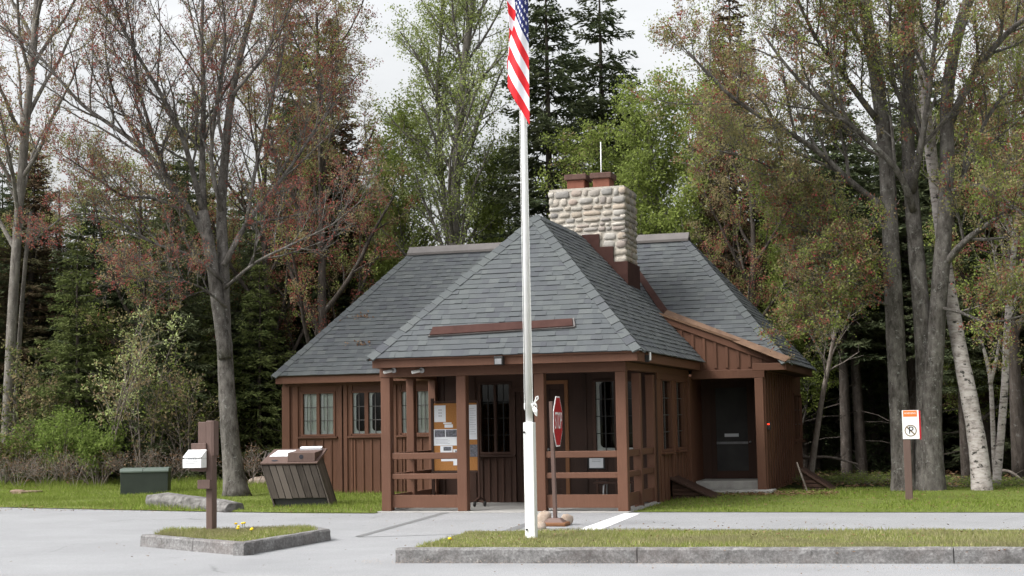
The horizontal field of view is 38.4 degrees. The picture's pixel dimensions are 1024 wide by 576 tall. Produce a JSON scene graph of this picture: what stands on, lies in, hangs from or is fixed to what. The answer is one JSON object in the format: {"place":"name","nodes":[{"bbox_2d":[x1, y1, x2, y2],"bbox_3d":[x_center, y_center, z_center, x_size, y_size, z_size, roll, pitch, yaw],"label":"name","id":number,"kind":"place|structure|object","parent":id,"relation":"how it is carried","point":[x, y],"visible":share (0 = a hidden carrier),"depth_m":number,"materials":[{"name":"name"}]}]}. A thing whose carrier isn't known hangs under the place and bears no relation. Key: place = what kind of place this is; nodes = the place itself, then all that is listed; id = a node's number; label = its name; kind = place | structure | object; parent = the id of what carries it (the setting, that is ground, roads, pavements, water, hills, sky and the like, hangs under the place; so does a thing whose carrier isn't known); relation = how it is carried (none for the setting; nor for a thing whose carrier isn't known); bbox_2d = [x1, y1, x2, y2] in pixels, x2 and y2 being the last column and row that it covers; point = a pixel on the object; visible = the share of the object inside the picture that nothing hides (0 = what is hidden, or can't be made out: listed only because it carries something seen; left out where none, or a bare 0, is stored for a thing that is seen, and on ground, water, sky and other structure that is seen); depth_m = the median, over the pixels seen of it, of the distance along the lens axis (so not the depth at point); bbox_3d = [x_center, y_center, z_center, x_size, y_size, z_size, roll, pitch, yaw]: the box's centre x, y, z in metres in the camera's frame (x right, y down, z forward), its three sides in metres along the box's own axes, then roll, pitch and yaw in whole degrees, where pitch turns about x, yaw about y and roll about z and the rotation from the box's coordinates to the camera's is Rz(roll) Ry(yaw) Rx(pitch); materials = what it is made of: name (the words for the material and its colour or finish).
{"place":"outdoors","nodes":[
{"label":"outdoors","id":0,"kind":"place"},
{"bbox_2d":[0,474,417,512],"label":"lawn","id":1,"kind":"structure","parent":0,"point":[251,498],"depth_m":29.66,"materials":[{"name":"green plant"}]},
{"bbox_2d":[0,418,39,485],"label":"shrub","id":2,"kind":"object","parent":1,"relation":"on","point":[11,448],"visible":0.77,"depth_m":40.13,"materials":[{"name":"green plant"}]},
{"bbox_2d":[0,447,46,486],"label":"brush","id":3,"kind":"object","parent":1,"relation":"on","point":[15,463],"visible":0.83,"depth_m":39.16,"materials":[{"name":"brown plant"}]},
{"bbox_2d":[3,449,81,485],"bbox_3d":[-12.326,4.783,38.900,1.959,1.094,2.001,-3,-5,17],"label":"brush","id":4,"kind":"object","parent":1,"relation":"on","point":[35,464],"visible":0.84,"depth_m":38.73,"materials":[{"name":"brown plant"}]},
{"bbox_2d":[0,334,86,480],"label":"shrub","id":5,"kind":"object","parent":1,"relation":"on","point":[38,382],"visible":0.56,"depth_m":41.44,"materials":[{"name":"green plant"}]},
{"bbox_2d":[0,0,109,480],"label":"maple tree","id":6,"kind":"object","parent":1,"relation":"on","point":[23,127],"visible":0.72,"depth_m":42.18,"materials":[{"name":"grey plant"}]},
{"bbox_2d":[0,236,133,483],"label":"fir tree","id":7,"kind":"object","parent":1,"relation":"on","point":[61,353],"visible":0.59,"depth_m":41.34,"materials":[{"name":"green plant"}]},
{"bbox_2d":[31,403,106,484],"bbox_3d":[-12.069,4.261,39.841,2.017,2.290,2.650,0,-5,-9],"label":"shrub","id":8,"kind":"object","parent":1,"relation":"on","point":[61,433],"visible":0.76,"depth_m":39.32,"materials":[{"name":"green plant"}]},
{"bbox_2d":[34,443,112,486],"bbox_3d":[-11.621,4.651,38.501,1.735,1.262,2.198,-4,-6,29],"label":"brush","id":9,"kind":"object","parent":1,"relation":"on","point":[61,467],"visible":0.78,"depth_m":38.14,"materials":[{"name":"brown plant"}]},
{"bbox_2d":[53,450,139,484],"bbox_3d":[-10.711,4.678,38.308,2.002,1.141,1.878,-3,-5,17],"label":"brush","id":10,"kind":"object","parent":1,"relation":"on","point":[84,469],"visible":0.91,"depth_m":38.13,"materials":[{"name":"brown plant"}]},
{"bbox_2d":[68,418,132,484],"bbox_3d":[-10.937,4.359,38.786,1.928,1.867,1.364,-4,-6,27],"label":"shrub","id":11,"kind":"object","parent":1,"relation":"on","point":[93,444],"visible":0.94,"depth_m":38.56,"materials":[{"name":"green plant"}]},
{"bbox_2d":[97,436,165,475],"bbox_3d":[-9.857,4.535,38.160,1.866,1.368,2.289,0,-5,-7],"label":"brush","id":12,"kind":"object","parent":1,"relation":"on","point":[120,467],"visible":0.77,"depth_m":37.97,"materials":[{"name":"brown plant"}]},
{"bbox_2d":[80,298,189,483],"bbox_3d":[-9.617,2.707,38.298,2.638,5.030,3.203,3,-7,-40],"label":"serviceberry","id":13,"kind":"object","parent":1,"relation":"on","point":[127,393],"visible":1,"depth_m":38.44,"materials":[{"name":"green plant"}]},
{"bbox_2d":[120,467,171,494],"bbox_3d":[-8.585,4.539,34.530,1.104,0.638,0.837,0,-5,-8],"label":"utility box","id":14,"kind":"object","parent":1,"relation":"on","point":[153,480],"visible":0.86,"depth_m":34.15,"materials":[{"name":"green metal"}]},
{"bbox_2d":[96,326,203,467],"bbox_3d":[-9.858,3.195,39.983,3.099,4.358,2.550,-1,-5,-3],"label":"shrub","id":15,"kind":"object","parent":1,"relation":"on","point":[152,421],"visible":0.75,"depth_m":39.81,"materials":[{"name":"green plant"}]},
{"bbox_2d":[140,442,188,480],"bbox_3d":[-8.711,4.624,38.475,2.098,1.206,1.968,1,-5,-19],"label":"brush","id":16,"kind":"object","parent":1,"relation":"on","point":[172,463],"visible":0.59,"depth_m":38.10,"materials":[{"name":"brown plant"}]},
{"bbox_2d":[145,492,243,512],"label":"granite slab","id":17,"kind":"structure","parent":1,"relation":"on","point":[223,505],"depth_m":27.92,"materials":[{"name":"grey stone"}]},
{"bbox_2d":[0,0,395,496],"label":"maple tree","id":18,"kind":"object","parent":1,"relation":"on","point":[215,264],"visible":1,"depth_m":32.62,"materials":[{"name":"grey plant"}]},
{"bbox_2d":[260,446,336,506],"bbox_3d":[-4.099,3.615,28.157,1.422,1.146,0.776,-1,-5,4],"label":"waste bin","id":19,"kind":"object","parent":1,"relation":"on","point":[297,476],"visible":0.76,"depth_m":27.82,"materials":[{"name":"brown wood"}]},
{"bbox_2d":[153,523,317,540],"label":"island grass","id":20,"kind":"structure","parent":0,"point":[260,532],"depth_m":19.72,"materials":[{"name":"green plant"}]},
{"bbox_2d":[183,420,218,529],"bbox_3d":[-4.317,2.672,20.413,0.376,1.657,0.339,-3,-5,17],"label":"envelope post","id":21,"kind":"object","parent":20,"relation":"on","point":[202,454],"visible":0.93,"depth_m":20.42,"materials":[{"name":"paint"}]},
{"bbox_2d":[0,507,1023,575],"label":"road","id":22,"kind":"structure","parent":0,"point":[63,542],"depth_m":17.63,"materials":[{"name":"grey asphalt"}]},
{"bbox_2d":[140,525,330,555],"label":"granite kerb","id":23,"kind":"structure","parent":22,"relation":"on","point":[252,547],"depth_m":18.82,"materials":[{"name":"grey stone"}]},
{"bbox_2d":[395,546,1023,563],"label":"granite kerb","id":24,"kind":"structure","parent":22,"relation":"on","point":[883,555],"depth_m":15.99,"materials":[{"name":"grey stone"}]},
{"bbox_2d":[0,0,1023,276],"label":"sky","id":25,"kind":"structure","parent":0,"point":[386,77],"materials":[{"name":"white"}]},
{"bbox_2d":[26,453,1023,512],"bbox_3d":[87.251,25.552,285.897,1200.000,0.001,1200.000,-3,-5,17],"label":"terrain","id":26,"kind":"structure","parent":0,"point":[827,463],"depth_m":34.21,"materials":[{"name":"green plant"}]},
{"bbox_2d":[0,142,64,429],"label":"spruce tree","id":27,"kind":"object","parent":26,"relation":"on","point":[2,210],"visible":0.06,"depth_m":52.32,"materials":[{"name":"green plant"}]},
{"bbox_2d":[0,229,73,481],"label":"fir tree","id":28,"kind":"object","parent":26,"relation":"on","point":[26,344],"visible":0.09,"depth_m":45.59,"materials":[{"name":"green plant"}]},
{"bbox_2d":[0,154,96,481],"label":"spruce tree","id":29,"kind":"object","parent":26,"relation":"on","point":[35,207],"visible":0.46,"depth_m":45.43,"materials":[{"name":"green plant"}]},
{"bbox_2d":[0,107,140,383],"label":"maple tree","id":30,"kind":"object","parent":26,"relation":"on","point":[58,203],"visible":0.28,"depth_m":46.98,"materials":[{"name":"red plant"}]},
{"bbox_2d":[20,186,157,479],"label":"spruce tree","id":31,"kind":"object","parent":26,"relation":"on","point":[109,299],"visible":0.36,"depth_m":44.73,"materials":[{"name":"green plant"}]},
{"bbox_2d":[97,189,180,455],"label":"spruce tree","id":32,"kind":"object","parent":26,"relation":"on","point":[132,232],"visible":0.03,"depth_m":46.13,"materials":[{"name":"green plant"}]},
{"bbox_2d":[56,84,222,461],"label":"maple tree","id":33,"kind":"object","parent":26,"relation":"on","point":[140,285],"visible":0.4,"depth_m":42.04,"materials":[{"name":"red plant"}]},
{"bbox_2d":[84,157,255,480],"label":"fir tree","id":34,"kind":"object","parent":26,"relation":"on","point":[178,168],"visible":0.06,"depth_m":43.09,"materials":[{"name":"green plant"}]},
{"bbox_2d":[97,190,253,481],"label":"fir tree","id":35,"kind":"object","parent":26,"relation":"on","point":[190,324],"visible":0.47,"depth_m":41.06,"materials":[{"name":"green plant"}]},
{"bbox_2d":[139,361,220,480],"bbox_3d":[-8.924,3.668,40.178,2.288,3.425,2.840,-3,-5,17],"label":"shrub","id":36,"kind":"object","parent":26,"relation":"on","point":[190,420],"visible":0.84,"depth_m":39.80,"materials":[{"name":"green plant"}]},
{"bbox_2d":[129,85,247,468],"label":"spruce tree","id":37,"kind":"object","parent":26,"relation":"on","point":[188,179],"visible":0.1,"depth_m":49.57,"materials":[{"name":"green plant"}]},
{"bbox_2d":[142,148,274,406],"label":"maple tree","id":38,"kind":"object","parent":26,"relation":"on","point":[208,188],"visible":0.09,"depth_m":44.14,"materials":[{"name":"red plant"}]},
{"bbox_2d":[164,291,258,481],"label":"fir tree","id":39,"kind":"object","parent":26,"relation":"on","point":[208,358],"visible":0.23,"depth_m":41.53,"materials":[{"name":"green plant"}]},
{"bbox_2d":[192,233,287,478],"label":"fir tree","id":40,"kind":"object","parent":26,"relation":"on","point":[238,313],"visible":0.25,"depth_m":43.19,"materials":[{"name":"green plant"}]},
{"bbox_2d":[216,264,295,481],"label":"fir tree","id":41,"kind":"object","parent":26,"relation":"on","point":[259,437],"visible":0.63,"depth_m":42.17,"materials":[{"name":"green plant"}]},
{"bbox_2d":[172,0,362,443],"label":"maple tree","id":42,"kind":"object","parent":26,"relation":"on","point":[249,99],"visible":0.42,"depth_m":43.50,"materials":[{"name":"red plant"}]},
{"bbox_2d":[237,9,347,423],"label":"spruce tree","id":43,"kind":"object","parent":26,"relation":"on","point":[279,116],"visible":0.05,"depth_m":49.61,"materials":[{"name":"green plant"}]},
{"bbox_2d":[232,120,374,413],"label":"spruce tree","id":44,"kind":"object","parent":26,"relation":"on","point":[314,295],"visible":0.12,"depth_m":45.63,"materials":[{"name":"green plant"}]},
{"bbox_2d":[279,27,386,336],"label":"spruce tree","id":45,"kind":"object","parent":26,"relation":"on","point":[345,132],"visible":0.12,"depth_m":46.83,"materials":[{"name":"green plant"}]},
{"bbox_2d":[247,0,420,343],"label":"maple tree","id":46,"kind":"object","parent":26,"relation":"on","point":[320,321],"visible":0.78,"depth_m":42.33,"materials":[{"name":"red plant"}]},
{"bbox_2d":[338,182,387,305],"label":"birch tree","id":47,"kind":"object","parent":26,"relation":"on","point":[374,211],"visible":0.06,"depth_m":47.55,"materials":[{"name":"green plant"}]},
{"bbox_2d":[345,95,449,295],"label":"birch tree","id":48,"kind":"object","parent":26,"relation":"on","point":[401,232],"visible":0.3,"depth_m":45.61,"materials":[{"name":"green plant"}]},
{"bbox_2d":[361,0,532,259],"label":"birch tree","id":49,"kind":"object","parent":26,"relation":"on","point":[464,96],"visible":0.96,"depth_m":44.24,"materials":[{"name":"green plant"}]},
{"bbox_2d":[460,121,530,243],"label":"birch tree","id":50,"kind":"object","parent":26,"relation":"on","point":[488,207],"visible":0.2,"depth_m":45.09,"materials":[{"name":"green plant"}]},
{"bbox_2d":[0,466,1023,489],"bbox_3d":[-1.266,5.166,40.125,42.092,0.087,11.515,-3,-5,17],"label":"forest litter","id":51,"kind":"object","parent":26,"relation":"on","point":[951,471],"visible":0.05,"depth_m":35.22,"materials":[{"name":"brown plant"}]},
{"bbox_2d":[271,172,816,512],"bbox_3d":[0.274,1.073,32.121,11.652,6.855,13.647,-3,-5,17],"label":"cabin","id":52,"kind":"object","parent":26,"relation":"on","point":[615,298],"visible":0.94,"depth_m":28.99,"materials":[{"name":"brown paint"}]},
{"bbox_2d":[298,391,337,438],"bbox_3d":[-4.362,2.865,33.197,0.958,1.051,0.175,-3,-5,17],"label":"window","id":53,"kind":"structure","parent":52,"relation":"in","point":[318,410],"depth_m":33.22,"materials":[{"name":"brown paint"}]},
{"bbox_2d":[347,390,380,437],"bbox_3d":[-3.232,2.814,32.856,0.912,1.051,0.175,-3,-5,17],"label":"window","id":54,"kind":"structure","parent":52,"relation":"in","point":[369,432],"depth_m":32.86,"materials":[{"name":"brown paint"}]},
{"bbox_2d":[396,389,428,436],"bbox_3d":[-2.097,2.764,32.515,0.928,1.051,0.175,-3,-5,17],"label":"window","id":55,"kind":"structure","parent":52,"relation":"in","point":[422,414],"depth_m":32.55,"materials":[{"name":"brown paint"}]},
{"bbox_2d":[431,398,485,506],"bbox_3d":[-0.969,3.037,27.321,1.109,1.990,0.670,-3,-5,17],"label":"notice board","id":56,"kind":"object","parent":52,"relation":"on","point":[443,428],"visible":0.84,"depth_m":27.38,"materials":[{"name":"white paper"}]},
{"bbox_2d":[477,382,515,456],"bbox_3d":[-0.315,2.523,28.268,0.807,1.435,0.175,-3,-5,17],"label":"window","id":57,"kind":"structure","parent":52,"relation":"in","point":[496,453],"depth_m":28.26,"materials":[{"name":"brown wood"}]},
{"bbox_2d":[511,388,533,501],"bbox_3d":[0.276,2.989,28.062,0.541,2.160,0.110,-3,-5,17],"label":"door","id":58,"kind":"structure","parent":52,"relation":"in","point":[518,419],"depth_m":28.10,"materials":[{"name":"brown wood"}]},
{"bbox_2d":[546,380,569,494],"bbox_3d":[0.827,2.899,27.896,0.542,2.290,0.120,-3,-5,17],"label":"door","id":59,"kind":"structure","parent":52,"relation":"in","point":[554,388],"depth_m":27.87,"materials":[{"name":"brown wood"}]},
{"bbox_2d":[592,378,632,450],"bbox_3d":[1.945,2.422,27.587,1.001,1.435,0.175,-3,-5,17],"label":"window","id":60,"kind":"structure","parent":52,"relation":"in","point":[597,446],"depth_m":27.67,"materials":[{"name":"brown wood"}]},
{"bbox_2d":[660,379,675,454],"bbox_3d":[2.949,2.460,28.281,0.175,1.445,1.065,-3,-5,17],"label":"window","id":61,"kind":"structure","parent":52,"relation":"in","point":[666,403],"depth_m":28.52,"materials":[{"name":"brown paint"}]},
{"bbox_2d":[675,381,688,452],"bbox_3d":[3.360,2.573,29.629,0.175,1.445,1.002,-3,-5,17],"label":"window","id":62,"kind":"structure","parent":52,"relation":"in","point":[679,386],"depth_m":29.87,"materials":[{"name":"brown paint"}]},
{"bbox_2d":[710,381,753,477],"bbox_3d":[4.773,3.079,31.959,0.902,2.090,0.110,-3,-5,17],"label":"door","id":63,"kind":"structure","parent":52,"relation":"in","point":[730,402],"depth_m":31.99,"materials":[{"name":"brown wood"}]},
{"bbox_2d":[793,393,804,442],"bbox_3d":[6.984,3.187,36.061,0.175,1.195,1.896,-3,-5,17],"label":"window","id":64,"kind":"structure","parent":52,"relation":"in","point":[797,398],"depth_m":36.05,"materials":[{"name":"brown paint"}]},
{"bbox_2d":[470,0,620,240],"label":"spruce tree","id":65,"kind":"object","parent":26,"relation":"on","point":[545,120],"visible":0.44,"depth_m":43.89,"materials":[{"name":"green plant"}]},
{"bbox_2d":[533,114,627,219],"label":"birch tree","id":66,"kind":"object","parent":26,"relation":"on","point":[574,157],"visible":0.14,"depth_m":42.54,"materials":[{"name":"green plant"}]},
{"bbox_2d":[545,0,672,233],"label":"spruce tree","id":67,"kind":"object","parent":26,"relation":"on","point":[601,68],"visible":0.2,"depth_m":46.09,"materials":[{"name":"green plant"}]},
{"bbox_2d":[653,57,748,281],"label":"birch tree","id":68,"kind":"object","parent":26,"relation":"on","point":[698,209],"visible":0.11,"depth_m":43.82,"materials":[{"name":"green plant"}]},
{"bbox_2d":[685,0,776,324],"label":"spruce tree","id":69,"kind":"object","parent":26,"relation":"on","point":[728,253],"visible":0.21,"depth_m":42.23,"materials":[{"name":"green plant"}]},
{"bbox_2d":[682,17,818,316],"bbox_3d":[6.330,-1.114,39.042,3.846,12.200,3.716,-2,-5,8],"label":"maple tree","id":70,"kind":"object","parent":26,"relation":"on","point":[752,295],"visible":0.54,"depth_m":38.88,"materials":[{"name":"green plant"}]},
{"bbox_2d":[755,188,848,423],"bbox_3d":[7.654,1.050,39.738,2.618,7.960,2.906,-2,-5,5],"label":"birch tree","id":71,"kind":"object","parent":26,"relation":"on","point":[799,345],"visible":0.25,"depth_m":39.27,"materials":[{"name":"green plant"}]},
{"bbox_2d":[756,153,866,468],"bbox_3d":[7.859,0.653,40.242,3.592,8.877,3.409,-4,-6,28],"label":"spruce tree","id":72,"kind":"object","parent":26,"relation":"on","point":[807,427],"visible":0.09,"depth_m":39.88,"materials":[{"name":"green plant"}]},
{"bbox_2d":[759,111,866,469],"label":"spruce tree","id":73,"kind":"object","parent":26,"relation":"on","point":[819,462],"visible":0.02,"depth_m":43.02,"materials":[{"name":"green plant"}]},
{"bbox_2d":[802,269,875,472],"bbox_3d":[7.296,1.855,33.787,1.774,4.947,1.535,1,-6,-24],"label":"birch tree","id":74,"kind":"object","parent":26,"relation":"on","point":[814,448],"visible":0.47,"depth_m":33.75,"materials":[{"name":"brown plant"}]},
{"bbox_2d":[773,98,910,475],"bbox_3d":[8.727,-0.184,38.536,3.604,10.280,4.146,-5,-5,29],"label":"spruce tree","id":75,"kind":"object","parent":26,"relation":"on","point":[860,440],"visible":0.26,"depth_m":38.06,"materials":[{"name":"green plant"}]},
{"bbox_2d":[796,471,890,484],"bbox_3d":[7.917,4.372,33.713,2.732,0.330,2.465,-3,-5,17],"label":"undergrowth shrub","id":76,"kind":"object","parent":26,"relation":"on","point":[835,480],"visible":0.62,"depth_m":33.45,"materials":[{"name":"green plant"}]},
{"bbox_2d":[783,41,908,476],"bbox_3d":[8.666,-0.856,38.325,3.364,11.601,3.869,-3,-5,17],"label":"spruce tree","id":77,"kind":"object","parent":26,"relation":"on","point":[845,432],"visible":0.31,"depth_m":38.02,"materials":[{"name":"green plant"}]},
{"bbox_2d":[821,176,883,461],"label":"spruce tree","id":78,"kind":"object","parent":26,"relation":"on","point":[833,423],"visible":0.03,"depth_m":44.91,"materials":[{"name":"green plant"}]},
{"bbox_2d":[835,127,904,471],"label":"spruce tree","id":79,"kind":"object","parent":26,"relation":"on","point":[871,436],"visible":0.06,"depth_m":40.52,"materials":[{"name":"green plant"}]},
{"bbox_2d":[823,310,944,473],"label":"fir tree","id":80,"kind":"object","parent":26,"relation":"on","point":[880,372],"visible":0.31,"depth_m":40.30,"materials":[{"name":"green plant"}]},
{"bbox_2d":[848,8,959,457],"bbox_3d":[10.677,-1.299,39.398,4.149,12.601,3.672,-3,-5,17],"label":"spruce tree","id":81,"kind":"object","parent":26,"relation":"on","point":[910,365],"visible":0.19,"depth_m":39.09,"materials":[{"name":"green plant"}]},
{"bbox_2d":[873,52,989,471],"bbox_3d":[11.330,-0.723,40.172,3.630,11.564,4.176,-1,-4,13],"label":"spruce tree","id":82,"kind":"object","parent":26,"relation":"on","point":[927,191],"visible":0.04,"depth_m":39.79,"materials":[{"name":"green plant"}]},
{"bbox_2d":[866,73,998,468],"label":"spruce tree","id":83,"kind":"object","parent":26,"relation":"on","point":[953,441],"visible":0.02,"depth_m":41.84,"materials":[{"name":"green plant"}]},
{"bbox_2d":[902,140,1023,478],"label":"spruce tree","id":84,"kind":"object","parent":26,"relation":"on","point":[964,450],"visible":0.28,"depth_m":35.81,"materials":[{"name":"green plant"}]},
{"bbox_2d":[904,111,1023,474],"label":"spruce tree","id":85,"kind":"object","parent":26,"relation":"on","point":[986,425],"visible":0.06,"depth_m":37.19,"materials":[{"name":"green plant"}]},
{"bbox_2d":[921,0,1023,478],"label":"maple tree","id":86,"kind":"object","parent":26,"relation":"on","point":[1016,389],"visible":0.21,"depth_m":34.45,"materials":[{"name":"green plant"}]},
{"bbox_2d":[924,191,1023,421],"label":"birch tree","id":87,"kind":"object","parent":26,"relation":"on","point":[976,383],"visible":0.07,"depth_m":36.43,"materials":[{"name":"green plant"}]},
{"bbox_2d":[942,145,1023,473],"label":"fir tree","id":88,"kind":"object","parent":26,"relation":"on","point":[949,435],"visible":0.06,"depth_m":38.87,"materials":[{"name":"green plant"}]},
{"bbox_2d":[954,0,1023,289],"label":"maple tree","id":89,"kind":"object","parent":26,"relation":"on","point":[1019,254],"visible":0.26,"depth_m":33.27,"materials":[{"name":"green plant"}]},
{"bbox_2d":[964,8,1023,487],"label":"birch tree","id":90,"kind":"object","parent":26,"relation":"on","point":[997,448],"visible":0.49,"depth_m":30.81,"materials":[{"name":"green plant"}]},
{"bbox_2d":[359,512,1023,536],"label":"walkway","id":91,"kind":"structure","parent":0,"point":[440,524],"depth_m":22.32,"materials":[{"name":"grey concrete"}]},
{"bbox_2d":[544,396,569,526],"bbox_3d":[0.621,2.588,22.020,0.380,1.926,0.763,-3,-5,17],"label":"stop sign","id":92,"kind":"object","parent":91,"relation":"on","point":[555,414],"visible":0.94,"depth_m":22.00,"materials":[{"name":"red metal"}]},
{"bbox_2d":[418,530,1023,546],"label":"grass strip","id":93,"kind":"object","parent":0,"point":[712,545],"depth_m":17.73,"materials":[{"name":"green plant"}]},
{"bbox_2d":[519,108,538,537],"bbox_3d":[0.182,-2.470,19.361,0.208,11.450,0.151,-3,-5,17],"label":"flagpole","id":94,"kind":"object","parent":93,"relation":"on","point":[530,473],"visible":0.91,"depth_m":19.03,"materials":[{"name":"white metal"}]},
{"bbox_2d":[507,0,529,124],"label":"flag","id":95,"kind":"object","parent":94,"relation":"attached to","point":[518,66],"visible":1,"depth_m":19.33,"materials":[{"name":"red fabric"}]},
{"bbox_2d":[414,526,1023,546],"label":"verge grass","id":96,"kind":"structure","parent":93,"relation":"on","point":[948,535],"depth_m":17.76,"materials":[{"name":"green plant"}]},
{"bbox_2d":[634,485,1023,511],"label":"lawn","id":97,"kind":"structure","parent":0,"point":[861,509],"depth_m":25.89,"materials":[{"name":"green plant"}]},
{"bbox_2d":[670,475,721,498],"bbox_3d":[3.576,3.874,28.602,0.889,0.434,0.960,-3,-5,17],"label":"cellar hatch","id":98,"kind":"object","parent":97,"relation":"on","point":[685,487],"visible":0.84,"depth_m":28.28,"materials":[{"name":"brown wood"}]},
{"bbox_2d":[800,467,835,489],"bbox_3d":[6.431,4.007,30.867,0.707,0.474,0.960,-3,-5,17],"label":"cellar hatch","id":99,"kind":"object","parent":97,"relation":"on","point":[812,480],"visible":0.83,"depth_m":30.51,"materials":[{"name":"brown wood"}]},
{"bbox_2d":[628,0,1023,490],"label":"maple tree","id":100,"kind":"object","parent":97,"relation":"on","point":[929,325],"visible":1,"depth_m":29.49,"materials":[{"name":"green plant"}]},
{"bbox_2d":[902,410,920,499],"bbox_3d":[7.192,3.021,26.404,0.320,1.652,0.096,-3,-5,17],"label":"no parking sign","id":101,"kind":"object","parent":97,"relation":"on","point":[911,423],"visible":0.97,"depth_m":26.40,"materials":[{"name":"metal"}]},
{"bbox_2d":[850,0,992,490],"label":"birch tree","id":102,"kind":"object","parent":97,"relation":"on","point":[980,474],"visible":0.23,"depth_m":29.84,"materials":[{"name":"white plant"}]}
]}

